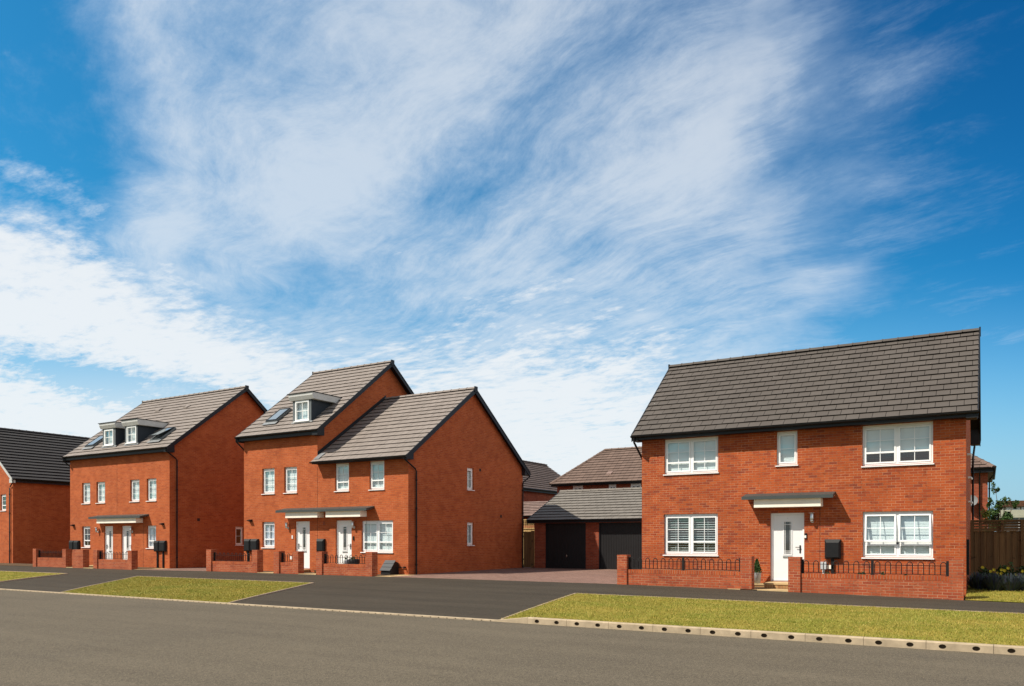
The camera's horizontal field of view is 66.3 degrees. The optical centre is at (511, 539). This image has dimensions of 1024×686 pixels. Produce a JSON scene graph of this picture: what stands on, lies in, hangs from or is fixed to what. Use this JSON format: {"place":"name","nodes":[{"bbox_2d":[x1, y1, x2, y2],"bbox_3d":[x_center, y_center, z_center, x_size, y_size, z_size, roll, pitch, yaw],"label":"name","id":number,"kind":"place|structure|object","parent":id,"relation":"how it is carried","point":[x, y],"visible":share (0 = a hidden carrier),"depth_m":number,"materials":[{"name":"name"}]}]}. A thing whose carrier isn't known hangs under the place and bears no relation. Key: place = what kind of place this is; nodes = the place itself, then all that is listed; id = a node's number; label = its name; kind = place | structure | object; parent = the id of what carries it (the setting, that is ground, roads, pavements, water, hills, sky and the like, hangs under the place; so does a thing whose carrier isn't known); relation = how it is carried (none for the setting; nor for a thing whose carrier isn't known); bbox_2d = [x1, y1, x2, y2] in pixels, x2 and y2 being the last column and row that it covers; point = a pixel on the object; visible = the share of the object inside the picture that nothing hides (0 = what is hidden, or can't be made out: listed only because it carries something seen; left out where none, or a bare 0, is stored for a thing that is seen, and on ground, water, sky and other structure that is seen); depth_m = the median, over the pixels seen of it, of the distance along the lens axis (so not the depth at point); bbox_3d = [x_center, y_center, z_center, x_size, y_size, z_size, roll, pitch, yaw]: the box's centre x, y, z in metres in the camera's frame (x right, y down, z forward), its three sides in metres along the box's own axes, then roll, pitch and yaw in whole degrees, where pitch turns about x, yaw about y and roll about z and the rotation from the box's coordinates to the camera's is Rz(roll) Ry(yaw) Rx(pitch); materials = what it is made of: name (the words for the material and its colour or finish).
{"place":"outdoors","nodes":[
{"label":"outdoors","id":0,"kind":"place"},
{"bbox_2d":[0,571,63,580],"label":"verge","id":1,"kind":"structure","parent":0,"point":[23,574],"depth_m":35.35,"materials":[{"name":"green plant"}]},
{"bbox_2d":[0,563,154,568],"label":"front garden","id":2,"kind":"object","parent":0,"point":[14,564],"visible":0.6,"depth_m":45.52,"materials":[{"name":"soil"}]},
{"bbox_2d":[135,567,205,570],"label":"driveway","id":3,"kind":"structure","parent":0,"point":[191,569],"depth_m":38.35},
{"bbox_2d":[65,576,308,602],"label":"verge","id":4,"kind":"structure","parent":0,"point":[256,593],"depth_m":25.74,"materials":[{"name":"green plant"}]},
{"bbox_2d":[376,575,409,577],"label":"garden path","id":5,"kind":"structure","parent":0,"point":[392,575],"depth_m":30.96,"materials":[{"name":"beige concrete"}]},
{"bbox_2d":[379,567,616,583],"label":"driveway","id":6,"kind":"structure","parent":0,"point":[599,576],"depth_m":31.00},
{"bbox_2d":[524,531,533,567],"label":"timber gate","id":7,"kind":"structure","parent":6,"relation":"on","point":[528,549],"depth_m":39.20,"materials":[{"name":"brown wood"}]},
{"bbox_2d":[0,565,1021,653],"bbox_3d":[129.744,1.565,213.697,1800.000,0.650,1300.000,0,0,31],"label":"ground","id":8,"kind":"structure","parent":0,"point":[598,583],"depth_m":27.29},
{"bbox_2d":[0,571,67,581],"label":"edging","id":9,"kind":"object","parent":8,"relation":"on","point":[31,577],"visible":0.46,"depth_m":33.18,"materials":[{"name":"concrete"}]},
{"bbox_2d":[0,427,89,565],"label":"gable fronted house","id":10,"kind":"structure","parent":8,"relation":"on","point":[34,491],"depth_m":49.06,"materials":[{"name":"red brick"}]},
{"bbox_2d":[2,494,5,510],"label":"window","id":11,"kind":"structure","parent":10,"relation":"in","point":[4,495],"depth_m":48.15,"materials":[{"name":"white plastic"}]},
{"bbox_2d":[33,549,71,567],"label":"garden wall","id":12,"kind":"structure","parent":8,"relation":"on","point":[41,560],"depth_m":42.29,"materials":[{"name":"brick"}]},
{"bbox_2d":[72,549,88,567],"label":"garden wall","id":13,"kind":"structure","parent":8,"relation":"on","point":[80,558],"depth_m":40.86,"materials":[{"name":"brick"}]},
{"bbox_2d":[93,550,137,569],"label":"garden wall","id":14,"kind":"structure","parent":8,"relation":"on","point":[101,562],"depth_m":39.36,"materials":[{"name":"brick"}]},
{"bbox_2d":[62,385,267,568],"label":"semi detached houses","id":15,"kind":"structure","parent":8,"relation":"on","point":[157,483],"depth_m":41.83,"materials":[{"name":"red brick"}]},
{"bbox_2d":[81,526,89,547],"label":"window","id":16,"kind":"structure","parent":15,"relation":"in","point":[85,527],"depth_m":43.54,"materials":[{"name":"white plastic"}]},
{"bbox_2d":[84,483,89,503],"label":"window","id":17,"kind":"structure","parent":15,"relation":"in","point":[86,485],"depth_m":43.63,"materials":[{"name":"white plastic"}]},
{"bbox_2d":[95,482,104,503],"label":"window","id":18,"kind":"structure","parent":15,"relation":"in","point":[101,485],"depth_m":42.87,"materials":[{"name":"white plastic"}]},
{"bbox_2d":[105,526,112,558],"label":"door","id":19,"kind":"structure","parent":15,"relation":"in","point":[108,529],"depth_m":42.43,"materials":[{"name":"white plastic"}]},
{"bbox_2d":[123,526,130,559],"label":"door","id":20,"kind":"structure","parent":15,"relation":"in","point":[126,529],"depth_m":41.61,"materials":[{"name":"white plastic"}]},
{"bbox_2d":[132,480,139,501],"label":"window","id":21,"kind":"structure","parent":15,"relation":"in","point":[135,483],"depth_m":41.29,"materials":[{"name":"white plastic"}]},
{"bbox_2d":[145,526,155,548],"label":"window","id":22,"kind":"structure","parent":15,"relation":"in","point":[151,529],"depth_m":40.57,"materials":[{"name":"white plastic"}]},
{"bbox_2d":[146,478,155,501],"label":"window","id":23,"kind":"structure","parent":15,"relation":"in","point":[151,482],"depth_m":40.59,"materials":[{"name":"white plastic"}]},
{"bbox_2d":[235,527,243,545],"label":"window","id":24,"kind":"structure","parent":15,"relation":"in","point":[236,544],"depth_m":43.37,"materials":[{"name":"white plastic"}]},
{"bbox_2d":[63,576,312,602],"bbox_3d":[-11.761,1.668,27.209,13.287,0.283,6.037,0,0,31],"label":"edging","id":25,"kind":"object","parent":8,"relation":"on","point":[232,579],"visible":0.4,"depth_m":25.95,"materials":[{"name":"concrete"}]},
{"bbox_2d":[206,549,262,572],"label":"garden wall","id":26,"kind":"structure","parent":8,"relation":"on","point":[255,565],"depth_m":34.66,"materials":[{"name":"brick"}]},
{"bbox_2d":[273,551,303,573],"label":"garden wall","id":27,"kind":"structure","parent":8,"relation":"on","point":[281,564],"depth_m":32.93,"materials":[{"name":"brick"}]},
{"bbox_2d":[316,552,377,575],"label":"garden wall","id":28,"kind":"structure","parent":8,"relation":"on","point":[369,567],"depth_m":31.18,"materials":[{"name":"brick"}]},
{"bbox_2d":[234,360,530,575],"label":"semi detached houses","id":29,"kind":"structure","parent":8,"relation":"on","point":[383,460],"depth_m":34.90,"materials":[{"name":"red brick"}]},
{"bbox_2d":[261,468,274,494],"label":"window","id":30,"kind":"structure","parent":29,"relation":"in","point":[268,473],"depth_m":36.07,"materials":[{"name":"white plastic"}]},
{"bbox_2d":[262,522,273,547],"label":"window","id":31,"kind":"structure","parent":29,"relation":"in","point":[267,525],"depth_m":36.09,"materials":[{"name":"white plastic"}]},
{"bbox_2d":[283,467,296,493],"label":"window","id":32,"kind":"structure","parent":29,"relation":"in","point":[291,472],"depth_m":35.30,"materials":[{"name":"white plastic"}]},
{"bbox_2d":[296,521,309,568],"bbox_3d":[-9.242,0.235,34.799,0.900,2.090,0.102,0,0,31],"label":"door","id":33,"kind":"structure","parent":29,"relation":"in","point":[302,527],"depth_m":34.78,"materials":[{"name":"white plastic"}]},
{"bbox_2d":[334,463,348,491],"bbox_3d":[-7.232,-2.652,33.562,0.860,1.215,0.240,0,0,31],"label":"window","id":34,"kind":"structure","parent":29,"relation":"in","point":[342,470],"depth_m":33.64,"materials":[{"name":"white plastic"}]},
{"bbox_2d":[337,520,351,563],"bbox_3d":[-7.144,0.230,33.525,0.910,2.100,0.102,0,0,31],"label":"door","id":35,"kind":"structure","parent":29,"relation":"in","point":[344,530],"depth_m":33.55,"materials":[{"name":"white plastic"}]},
{"bbox_2d":[368,461,384,490],"bbox_3d":[-5.565,-2.652,32.550,0.860,1.215,0.240,0,0,31],"label":"window","id":36,"kind":"structure","parent":29,"relation":"in","point":[377,467],"depth_m":32.66,"materials":[{"name":"white plastic"}]},
{"bbox_2d":[360,520,392,552],"bbox_3d":[-5.557,-0.117,32.545,1.760,1.345,0.240,0,0,31],"label":"window","id":37,"kind":"structure","parent":29,"relation":"in","point":[377,535],"depth_m":32.57,"materials":[{"name":"white plastic"}]},
{"bbox_2d":[467,468,474,490],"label":"window","id":38,"kind":"structure","parent":29,"relation":"in","point":[469,470],"depth_m":35.60,"materials":[{"name":"white plastic"}]},
{"bbox_2d":[467,522,474,545],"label":"window","id":39,"kind":"structure","parent":29,"relation":"in","point":[469,524],"depth_m":35.60,"materials":[{"name":"white plastic"}]},
{"bbox_2d":[0,588,1023,655],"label":"kerb","id":40,"kind":"structure","parent":8,"relation":"on","point":[917,644],"depth_m":14.04,"materials":[{"name":"concrete"}]},
{"bbox_2d":[524,519,533,531],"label":"timber fence","id":41,"kind":"object","parent":8,"relation":"on","point":[528,529],"visible":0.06,"depth_m":45.40,"materials":[{"name":"brown wood"}]},
{"bbox_2d":[524,501,547,527],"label":"garage","id":42,"kind":"structure","parent":8,"relation":"on","point":[531,508],"depth_m":47.59,"materials":[{"name":"brown tile"}]},
{"bbox_2d":[523,460,559,501],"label":"brown roofed house","id":43,"kind":"structure","parent":8,"relation":"on","point":[537,487],"depth_m":54.64,"materials":[{"name":"brown tile"}]},
{"bbox_2d":[526,487,641,568],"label":"double garage","id":44,"kind":"structure","parent":8,"relation":"on","point":[589,529],"depth_m":38.07,"materials":[{"name":"grey tile"}]},
{"bbox_2d":[546,523,585,568],"bbox_3d":[2.636,0.305,38.264,2.210,2.210,0.090,0,0,31],"label":"garage door","id":45,"kind":"structure","parent":44,"relation":"in","point":[565,542],"depth_m":38.25,"materials":[{"name":"metal"}]},
{"bbox_2d":[599,522,641,568],"bbox_3d":[5.102,0.305,36.766,2.200,2.210,0.090,0,0,31],"label":"garage door","id":46,"kind":"structure","parent":44,"relation":"in","point":[625,538],"depth_m":36.84,"materials":[{"name":"metal"}]},
{"bbox_2d":[549,446,641,492],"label":"hipped house","id":47,"kind":"structure","parent":8,"relation":"on","point":[613,468],"depth_m":46.76,"materials":[{"name":"brown tile"}]},
{"bbox_2d":[573,486,582,489],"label":"window","id":48,"kind":"structure","parent":47,"relation":"in","point":[574,487],"depth_m":46.73,"materials":[{"name":"white plastic"}]},
{"bbox_2d":[631,483,640,487],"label":"window","id":49,"kind":"structure","parent":47,"relation":"in","point":[632,485],"depth_m":44.81,"materials":[{"name":"white plastic"}]},
{"bbox_2d":[617,555,753,589],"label":"garden wall","id":50,"kind":"structure","parent":8,"relation":"on","point":[742,578],"depth_m":23.95,"materials":[{"name":"brick"}]},
{"bbox_2d":[501,593,1023,618],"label":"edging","id":51,"kind":"object","parent":8,"relation":"on","point":[757,601],"visible":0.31,"depth_m":19.15,"materials":[{"name":"concrete"}]},
{"bbox_2d":[630,327,980,598],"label":"detached house","id":52,"kind":"structure","parent":8,"relation":"on","point":[852,453],"depth_m":24.09,"materials":[{"name":"red brick"}]},
{"bbox_2d":[663,513,718,555],"bbox_3d":[5.855,-0.153,25.616,1.860,1.375,0.240,0,0,31],"label":"window","id":53,"kind":"structure","parent":52,"relation":"in","point":[691,542],"depth_m":25.61,"materials":[{"name":"white plastic"}]},
{"bbox_2d":[663,436,718,475],"bbox_3d":[5.863,-2.722,25.611,1.860,1.195,0.240,0,0,31],"label":"window","id":54,"kind":"structure","parent":52,"relation":"in","point":[699,455],"depth_m":25.63,"materials":[{"name":"white plastic"}]},
{"bbox_2d":[775,431,797,466],"bbox_3d":[8.449,-2.783,24.041,0.670,1.075,0.240,0,0,31],"label":"window","id":55,"kind":"structure","parent":52,"relation":"in","point":[786,441],"depth_m":24.11,"materials":[{"name":"white plastic"}]},
{"bbox_2d":[771,513,803,580],"bbox_3d":[8.460,0.230,24.051,1.000,2.100,0.102,0,0,31],"label":"door","id":56,"kind":"structure","parent":52,"relation":"in","point":[787,529],"depth_m":24.10,"materials":[{"name":"white plastic"}]},
{"bbox_2d":[861,511,933,558],"bbox_3d":[11.042,-0.127,22.455,1.870,1.365,0.261,0,0,31],"label":"window","id":57,"kind":"structure","parent":52,"relation":"in","point":[909,534],"depth_m":22.46,"materials":[{"name":"white plastic"}]},
{"bbox_2d":[861,421,933,466],"bbox_3d":[11.043,-2.712,22.466,1.880,1.215,0.240,0,0,31],"label":"window","id":58,"kind":"structure","parent":52,"relation":"in","point":[896,439],"depth_m":22.48,"materials":[{"name":"white plastic"}]},
{"bbox_2d":[788,557,963,599],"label":"garden wall","id":59,"kind":"structure","parent":8,"relation":"on","point":[949,585],"depth_m":21.18,"materials":[{"name":"brick"}]},
{"bbox_2d":[971,455,996,531],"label":"neighbouring house","id":60,"kind":"structure","parent":8,"relation":"on","point":[984,472],"depth_m":36.87,"materials":[{"name":"brown brick"}]},
{"bbox_2d":[997,510,1023,531],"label":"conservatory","id":61,"kind":"object","parent":8,"relation":"on","point":[1018,514],"visible":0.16,"depth_m":52.01,"materials":[{"name":"white glass"}]},
{"bbox_2d":[1001,500,1023,509],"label":"distant bungalow","id":62,"kind":"object","parent":8,"relation":"on","point":[1020,506],"visible":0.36,"depth_m":59.15,"materials":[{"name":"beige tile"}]},
{"bbox_2d":[1006,507,1019,509],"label":"window","id":63,"kind":"structure","parent":62,"relation":"in","point":[1007,508],"depth_m":59.00,"materials":[{"name":"white plastic"}]},
{"bbox_2d":[0,590,1023,685],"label":"road","id":64,"kind":"structure","parent":0,"point":[52,639],"depth_m":11.79,"materials":[{"name":"grey asphalt"}]},
{"bbox_2d":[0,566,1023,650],"bbox_3d":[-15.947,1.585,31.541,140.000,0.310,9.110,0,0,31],"label":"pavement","id":65,"kind":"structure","parent":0,"point":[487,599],"depth_m":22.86,"materials":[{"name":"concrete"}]},
{"bbox_2d":[0,0,1023,531],"label":"sky","id":66,"kind":"structure","parent":0,"point":[547,208],"materials":[{"name":"blue"}]},
{"bbox_2d":[754,559,761,582],"bbox_3d":[7.517,0.953,24.058,0.328,0.754,0.337,0,0,31],"label":"potted shrub","id":67,"kind":"object","parent":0,"point":[757,574],"visible":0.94,"depth_m":23.98,"materials":[{"name":"green plant"}]},
{"bbox_2d":[504,593,1023,645],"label":"verge","id":68,"kind":"structure","parent":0,"point":[784,620],"depth_m":15.80,"materials":[{"name":"green plant"}]},
{"bbox_2d":[758,589,787,591],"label":"garden path","id":69,"kind":"structure","parent":0,"point":[783,590],"depth_m":22.73,"materials":[{"name":"beige stone"}]},
{"bbox_2d":[965,575,1023,602],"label":"lawn","id":70,"kind":"structure","parent":0,"point":[991,598],"depth_m":20.90,"materials":[{"name":"green plant"}]},
{"bbox_2d":[967,571,990,588],"bbox_3d":[13.472,1.171,22.621,0.978,0.512,1.086,0,0,31],"label":"lavender shrub","id":71,"kind":"object","parent":70,"relation":"on","point":[973,582],"visible":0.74,"depth_m":22.44,"materials":[{"name":"green plant"}]},
{"bbox_2d":[980,508,990,531],"bbox_3d":[16.188,0.085,26.801,0.268,2.311,0.332,0,0,-38],"label":"climbing plant","id":72,"kind":"object","parent":70,"relation":"on","point":[986,514],"visible":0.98,"depth_m":26.77,"materials":[{"name":"green plant"}]},
{"bbox_2d":[977,566,999,576],"bbox_3d":[14.342,1.075,23.587,0.582,0.605,0.541,0,0,31],"label":"flowering plant","id":73,"kind":"object","parent":70,"relation":"on","point":[985,570],"visible":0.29,"depth_m":23.61,"materials":[{"name":"yellow plant"}]},
{"bbox_2d":[978,572,1009,590],"bbox_3d":[13.653,1.181,22.175,1.012,0.516,0.992,0,0,-3],"label":"lavender shrub","id":74,"kind":"object","parent":70,"relation":"on","point":[993,585],"visible":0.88,"depth_m":22.00,"materials":[{"name":"green plant"}]},
{"bbox_2d":[970,519,1023,575],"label":"timber fence","id":75,"kind":"object","parent":70,"relation":"on","point":[990,548],"visible":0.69,"depth_m":26.52,"materials":[{"name":"brown wood"}]},
{"bbox_2d":[985,482,1019,531],"bbox_3d":[20.075,-0.562,32.249,1.426,3.707,0.796,0,0,31],"label":"garden tree","id":76,"kind":"object","parent":70,"relation":"on","point":[995,512],"visible":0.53,"depth_m":32.19,"materials":[{"name":"green plant"}]},
{"bbox_2d":[996,562,1017,576],"bbox_3d":[14.777,1.060,23.336,0.667,0.801,0.534,0,0,31],"label":"flowering plant","id":77,"kind":"object","parent":70,"relation":"on","point":[1004,569],"visible":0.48,"depth_m":23.36,"materials":[{"name":"yellow plant"}]},
{"bbox_2d":[997,573,1023,590],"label":"lavender shrub","id":78,"kind":"object","parent":70,"relation":"on","point":[1012,584],"visible":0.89,"depth_m":21.80,"materials":[{"name":"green plant"}]},
{"bbox_2d":[1010,573,1023,590],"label":"lavender shrub","id":79,"kind":"object","parent":70,"relation":"on","point":[1022,587],"visible":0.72,"depth_m":21.80,"materials":[{"name":"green plant"}]},
{"bbox_2d":[1016,566,1023,575],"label":"flowering plant","id":80,"kind":"object","parent":70,"relation":"on","point":[1021,569],"visible":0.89,"depth_m":23.18,"materials":[{"name":"yellow plant"}]},
{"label":"front garden","id":81,"kind":"structure","parent":0,"visible":0},
{"bbox_2d":[764,584,787,588],"bbox_3d":[8.309,1.397,23.503,1.250,0.114,0.905,0,0,31],"label":"doorstep","id":82,"kind":"object","parent":81,"relation":"on","point":[777,586],"depth_m":23.25,"materials":[{"name":"stone"}]},
{"bbox_2d":[763,582,787,584],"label":"step slab","id":83,"kind":"structure","parent":82,"relation":"on","point":[776,583],"depth_m":23.32,"materials":[{"name":"beige concrete"}]},
{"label":"front garden","id":84,"kind":"structure","parent":0,"visible":0},
{"bbox_2d":[348,556,358,562],"bbox_3d":[-6.536,1.042,32.397,0.460,0.757,0.460,0,0,31],"label":"dark planter","id":85,"kind":"object","parent":84,"relation":"on","point":[356,560],"visible":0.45,"depth_m":32.22,"materials":[{"name":"black plastic"}]},
{"bbox_2d":[379,560,405,574],"bbox_3d":[-4.814,1.123,31.649,0.880,0.574,0.610,0,0,31],"label":"gas meter housing","id":86,"kind":"object","parent":84,"relation":"on","point":[390,567],"visible":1,"depth_m":31.62,"materials":[{"name":"black plastic"}]}
]}

